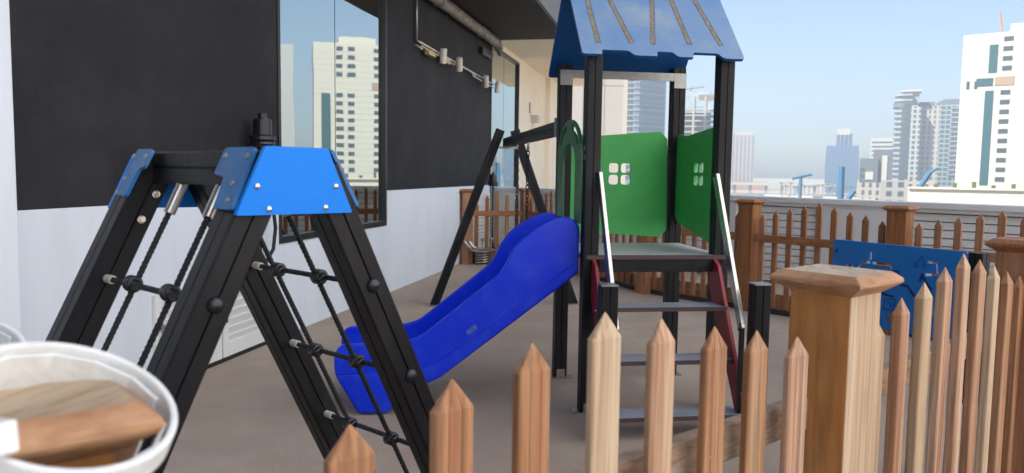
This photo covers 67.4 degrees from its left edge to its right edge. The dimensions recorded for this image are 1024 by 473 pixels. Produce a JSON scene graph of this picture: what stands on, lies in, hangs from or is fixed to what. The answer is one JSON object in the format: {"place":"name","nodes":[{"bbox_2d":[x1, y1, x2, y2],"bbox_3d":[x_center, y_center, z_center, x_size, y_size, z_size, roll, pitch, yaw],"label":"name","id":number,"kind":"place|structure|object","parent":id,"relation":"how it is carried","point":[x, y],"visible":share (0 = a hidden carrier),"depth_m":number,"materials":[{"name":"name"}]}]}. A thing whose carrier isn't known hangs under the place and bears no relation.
{"place":"outdoors","nodes":[
{"label":"outdoors","id":0,"kind":"place"},
{"bbox_2d":[0,322,25,344],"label":"slatted tub","id":1,"kind":"object","parent":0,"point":[9,334],"visible":0.2,"depth_m":1.41,"materials":[{"name":"white paint"}]},
{"bbox_2d":[334,0,771,422],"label":"play tower","id":2,"kind":"structure","parent":0,"point":[532,263],"depth_m":4.79,"materials":[{"name":"black paint"}]},
{"bbox_2d":[163,263,977,472],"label":"deck","id":3,"kind":"structure","parent":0,"point":[244,415],"depth_m":5.12,"materials":[{"name":"rubber"}]},
{"bbox_2d":[45,146,434,472],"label":"climbing frame","id":4,"kind":"object","parent":3,"relation":"on","point":[238,197],"visible":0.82,"depth_m":2.17,"materials":[{"name":"black paint"}]},
{"bbox_2d":[0,0,604,369],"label":"hotel building","id":5,"kind":"structure","parent":3,"relation":"on","point":[95,95],"depth_m":6.28,"materials":[{"name":"white paint"}]},
{"bbox_2d":[152,289,221,363],"bbox_3d":[-2.320,0.673,5.554,0.058,0.610,0.760,2,5,12],"label":"cabinet door","id":6,"kind":"structure","parent":5,"relation":"in","point":[157,302],"depth_m":5.22,"materials":[{"name":"metal"}]},
{"bbox_2d":[222,291,264,357],"bbox_3d":[-2.164,0.614,6.285,0.058,0.610,0.700,2,5,12],"label":"cabinet door","id":7,"kind":"structure","parent":5,"relation":"in","point":[240,332],"depth_m":6.19,"materials":[{"name":"metal"}]},
{"bbox_2d":[249,113,276,262],"bbox_3d":[-2.056,-0.387,6.356,0.209,1.246,0.390,-1,5,-16],"label":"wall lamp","id":8,"kind":"object","parent":5,"relation":"attached to","point":[261,136],"visible":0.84,"depth_m":6.17,"materials":[{"name":"black plastic"}]},
{"bbox_2d":[276,0,386,243],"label":"window","id":9,"kind":"structure","parent":5,"relation":"in","point":[332,54],"depth_m":7.99,"materials":[{"name":"clear glass"}]},
{"bbox_2d":[414,0,500,92],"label":"spotlight track","id":10,"kind":"structure","parent":5,"relation":"attached to","point":[446,60],"depth_m":10.82,"materials":[{"name":"metal"}]},
{"bbox_2d":[428,0,502,55],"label":"drain pipe","id":11,"kind":"object","parent":5,"relation":"attached to","point":[454,11],"visible":1,"depth_m":11.99,"materials":[{"name":"metal"}]},
{"bbox_2d":[479,46,492,59],"bbox_3d":[-0.462,-3.272,13.708,0.080,0.130,0.750,2,5,12],"label":"junction box","id":12,"kind":"object","parent":5,"relation":"attached to","point":[486,53],"visible":1,"depth_m":13.57,"materials":[{"name":"black plastic"}]},
{"bbox_2d":[489,45,519,248],"bbox_3d":[-0.176,-1.760,15.671,0.104,3.860,2.600,2,5,12],"label":"glass door","id":13,"kind":"structure","parent":5,"relation":"in","point":[505,69],"depth_m":15.65,"materials":[{"name":"clear glass"}]},
{"bbox_2d":[530,115,540,122],"bbox_3d":[0.568,-2.817,18.422,0.180,0.170,0.435,2,5,12],"label":"wall light","id":14,"kind":"object","parent":5,"relation":"attached to","point":[535,118],"visible":1,"depth_m":18.28,"materials":[{"name":"beige paint"}]},
{"bbox_2d":[0,264,903,472],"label":"picket fence","id":15,"kind":"object","parent":3,"relation":"on","point":[819,418],"visible":0.98,"depth_m":1.71,"materials":[{"name":"brown wood"}]},
{"bbox_2d":[0,341,177,472],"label":"slatted tub","id":16,"kind":"object","parent":15,"relation":"hanging from","point":[27,364],"visible":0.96,"depth_m":0.92,"materials":[{"name":"white paint"}]},
{"bbox_2d":[463,237,495,264],"bbox_3d":[-0.496,0.239,12.464,0.470,0.440,0.420,-3,6,-38],"label":"spring stool","id":17,"kind":"object","parent":3,"relation":"on","point":[478,257],"visible":0.96,"depth_m":12.39,"materials":[{"name":"metal"}]},
{"bbox_2d":[488,172,497,247],"bbox_3d":[-0.347,-0.403,13.816,0.192,1.498,0.192,2,5,12],"label":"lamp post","id":18,"kind":"object","parent":3,"relation":"on","point":[492,182],"visible":0.99,"depth_m":13.74,"materials":[{"name":"plastic"}]},
{"bbox_2d":[460,188,533,263],"bbox_3d":[-0.253,-0.180,12.742,1.294,1.235,0.250,-1,5,-18],"label":"picket fence","id":19,"kind":"object","parent":3,"relation":"on","point":[467,255],"visible":0.45,"depth_m":12.67,"materials":[{"name":"brown wood"}]},
{"bbox_2d":[428,118,578,305],"bbox_3d":[0.138,-0.081,7.197,1.740,2.005,3.140,0,5,-8],"label":"swing","id":20,"kind":"object","parent":3,"relation":"on","point":[518,139],"visible":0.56,"depth_m":8.52,"materials":[{"name":"black paint"}]},
{"bbox_2d":[526,191,737,307],"bbox_3d":[1.281,0.014,10.657,0.501,1.240,4.946,-2,5,-29],"label":"picket fence","id":21,"kind":"object","parent":3,"relation":"on","point":[652,283],"visible":0.24,"depth_m":9.59,"materials":[{"name":"brown wood"}]},
{"bbox_2d":[497,187,1023,280],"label":"parapet wall","id":22,"kind":"structure","parent":3,"relation":"on","point":[928,216],"depth_m":9.99,"materials":[{"name":"concrete"}]},
{"bbox_2d":[734,199,1023,340],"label":"picket fence","id":23,"kind":"object","parent":3,"relation":"on","point":[753,238],"visible":0.5,"depth_m":8.04,"materials":[{"name":"brown wood"}]},
{"bbox_2d":[833,239,990,402],"bbox_3d":[2.818,0.571,5.556,0.122,1.020,1.122,-2,5,-29],"label":"activity board","id":24,"kind":"object","parent":3,"relation":"on","point":[912,266],"visible":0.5,"depth_m":5.45,"materials":[{"name":"blue plastic"}]},
{"bbox_2d":[871,236,1023,472],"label":"picket fence","id":25,"kind":"object","parent":3,"relation":"on","point":[996,339],"visible":0.89,"depth_m":2.91,"materials":[{"name":"brown wood"}]},
{"bbox_2d":[572,79,627,184],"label":"neighbour building","id":26,"kind":"structure","parent":0,"point":[614,104],"depth_m":68.75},
{"bbox_2d":[731,182,767,190],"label":"building","id":27,"kind":"structure","parent":0,"point":[746,187],"depth_m":837.95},
{"bbox_2d":[730,193,856,196],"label":"water","id":28,"kind":"structure","parent":0,"point":[756,194],"depth_m":654.50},
{"bbox_2d":[730,178,858,194],"bbox_3d":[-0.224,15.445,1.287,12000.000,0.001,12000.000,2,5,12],"label":"ground","id":29,"kind":"structure","parent":0,"point":[774,189],"depth_m":1065.23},
{"bbox_2d":[625,80,665,184],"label":"tower block","id":30,"kind":"structure","parent":29,"relation":"on","point":[646,107],"depth_m":373.75,"materials":[{"name":"grey concrete"}]},
{"bbox_2d":[684,91,713,184],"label":"tower block","id":31,"kind":"structure","parent":29,"relation":"on","point":[699,107],"depth_m":404.92,"materials":[{"name":"grey concrete"}]},
{"bbox_2d":[731,129,754,181],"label":"tower block","id":32,"kind":"structure","parent":29,"relation":"on","point":[743,150],"depth_m":857.91,"materials":[{"name":"white concrete"}]},
{"bbox_2d":[731,182,835,196],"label":"bridge","id":33,"kind":"structure","parent":29,"relation":"on","point":[734,184],"depth_m":604.00,"materials":[{"name":"white concrete"}]},
{"bbox_2d":[792,172,811,197],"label":"boatyard crane","id":34,"kind":"object","parent":29,"relation":"on","point":[801,176],"visible":0.62,"depth_m":242.55,"materials":[{"name":"blue metal"}]},
{"bbox_2d":[765,194,856,198],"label":"wall","id":35,"kind":"structure","parent":29,"relation":"on","point":[776,195],"depth_m":506.52,"materials":[{"name":"white concrete"}]},
{"bbox_2d":[824,129,858,193],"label":"tower block","id":36,"kind":"structure","parent":29,"relation":"on","point":[844,152],"depth_m":731.53,"materials":[{"name":"blue glass"}]},
{"bbox_2d":[837,167,855,198],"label":"boatyard crane","id":37,"kind":"object","parent":29,"relation":"on","point":[841,182],"visible":0.44,"depth_m":182.83,"materials":[{"name":"blue metal"}]},
{"bbox_2d":[857,183,880,199],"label":"building","id":38,"kind":"structure","parent":29,"relation":"on","point":[868,190],"depth_m":344.06,"materials":[{"name":"white concrete"}]},
{"bbox_2d":[859,149,893,182],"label":"tower block","id":39,"kind":"structure","parent":29,"relation":"on","point":[877,167],"depth_m":387.90,"materials":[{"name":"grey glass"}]},
{"bbox_2d":[870,138,893,157],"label":"tower block","id":40,"kind":"structure","parent":29,"relation":"on","point":[881,143],"depth_m":627.87,"materials":[{"name":"white concrete"}]},
{"bbox_2d":[880,180,905,200],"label":"building","id":41,"kind":"structure","parent":29,"relation":"on","point":[892,190],"depth_m":295.20,"materials":[{"name":"white concrete"}]},
{"bbox_2d":[892,90,921,179],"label":"tower block","id":42,"kind":"structure","parent":29,"relation":"on","point":[906,127],"depth_m":495.52,"materials":[{"name":"grey concrete"}]},
{"bbox_2d":[905,180,933,200],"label":"building","id":43,"kind":"structure","parent":29,"relation":"on","point":[914,183],"depth_m":309.56,"materials":[{"name":"white concrete"}]},
{"bbox_2d":[917,167,938,186],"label":"boatyard crane","id":44,"kind":"object","parent":29,"relation":"on","point":[925,178],"visible":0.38,"depth_m":148.96,"materials":[{"name":"blue metal"}]},
{"bbox_2d":[917,102,940,186],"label":"tower block","id":45,"kind":"structure","parent":29,"relation":"on","point":[929,137],"depth_m":496.62,"materials":[{"name":"grey concrete"}]},
{"bbox_2d":[935,99,959,186],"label":"tower block","id":46,"kind":"structure","parent":29,"relation":"on","point":[948,136],"depth_m":536.56,"materials":[{"name":"white concrete"}]},
{"bbox_2d":[955,23,1023,188],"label":"tower block","id":47,"kind":"structure","parent":29,"relation":"on","point":[990,145],"depth_m":196.93,"materials":[{"name":"white concrete"}]},
{"bbox_2d":[995,177,1003,181],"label":"window","id":48,"kind":"structure","parent":47,"relation":"in","point":[1000,179],"depth_m":196.70,"materials":[{"name":"grey glass"}]},
{"bbox_2d":[995,167,1004,171],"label":"window","id":49,"kind":"structure","parent":47,"relation":"in","point":[997,169],"depth_m":196.51,"materials":[{"name":"grey glass"}]},
{"bbox_2d":[996,158,1005,161],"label":"window","id":50,"kind":"structure","parent":47,"relation":"in","point":[997,159],"depth_m":196.27,"materials":[{"name":"grey glass"}]},
{"bbox_2d":[996,148,1005,152],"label":"window","id":51,"kind":"structure","parent":47,"relation":"in","point":[999,150],"depth_m":196.08,"materials":[{"name":"grey glass"}]},
{"bbox_2d":[999,12,1002,31],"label":"roof crane","id":52,"kind":"object","parent":47,"relation":"on","point":[1000,21],"visible":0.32,"depth_m":201.33,"materials":[{"name":"red metal"}]},
{"bbox_2d":[997,138,1006,142],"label":"window","id":53,"kind":"structure","parent":47,"relation":"in","point":[1003,140],"depth_m":195.84,"materials":[{"name":"grey glass"}]},
{"bbox_2d":[998,129,1007,132],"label":"window","id":54,"kind":"structure","parent":47,"relation":"in","point":[999,130],"depth_m":195.65,"materials":[{"name":"grey glass"}]},
{"bbox_2d":[998,119,1007,123],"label":"window","id":55,"kind":"structure","parent":47,"relation":"in","point":[1001,121],"depth_m":195.51,"materials":[{"name":"grey glass"}]},
{"bbox_2d":[999,109,1008,113],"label":"window","id":56,"kind":"structure","parent":47,"relation":"in","point":[1002,111],"depth_m":195.22,"materials":[{"name":"grey glass"}]},
{"bbox_2d":[1000,99,1009,103],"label":"window","id":57,"kind":"structure","parent":47,"relation":"in","point":[1001,101],"depth_m":194.98,"materials":[{"name":"grey glass"}]},
{"bbox_2d":[1000,90,1009,94],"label":"window","id":58,"kind":"structure","parent":47,"relation":"in","point":[1002,92],"depth_m":194.98,"materials":[{"name":"grey glass"}]},
{"bbox_2d":[1002,65,1011,70],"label":"window","id":59,"kind":"structure","parent":47,"relation":"in","point":[1009,67],"depth_m":194.32,"materials":[{"name":"grey glass"}]},
{"bbox_2d":[1003,55,1012,60],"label":"window","id":60,"kind":"structure","parent":47,"relation":"in","point":[1005,58],"depth_m":194.17,"materials":[{"name":"grey glass"}]},
{"bbox_2d":[1003,46,1012,50],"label":"window","id":61,"kind":"structure","parent":47,"relation":"in","point":[1005,48],"depth_m":194.08,"materials":[{"name":"grey glass"}]},
{"bbox_2d":[1004,36,1013,40],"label":"window","id":62,"kind":"structure","parent":47,"relation":"in","point":[1006,38],"depth_m":193.80,"materials":[{"name":"grey glass"}]},
{"bbox_2d":[664,0,1023,179],"label":"sky","id":63,"kind":"structure","parent":0,"point":[809,70],"materials":[{"name":"blue"}]},
{"bbox_2d":[907,182,1023,205],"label":"podium building","id":64,"kind":"structure","parent":0,"point":[1012,195],"depth_m":101.06,"materials":[{"name":"white concrete"}]}
]}

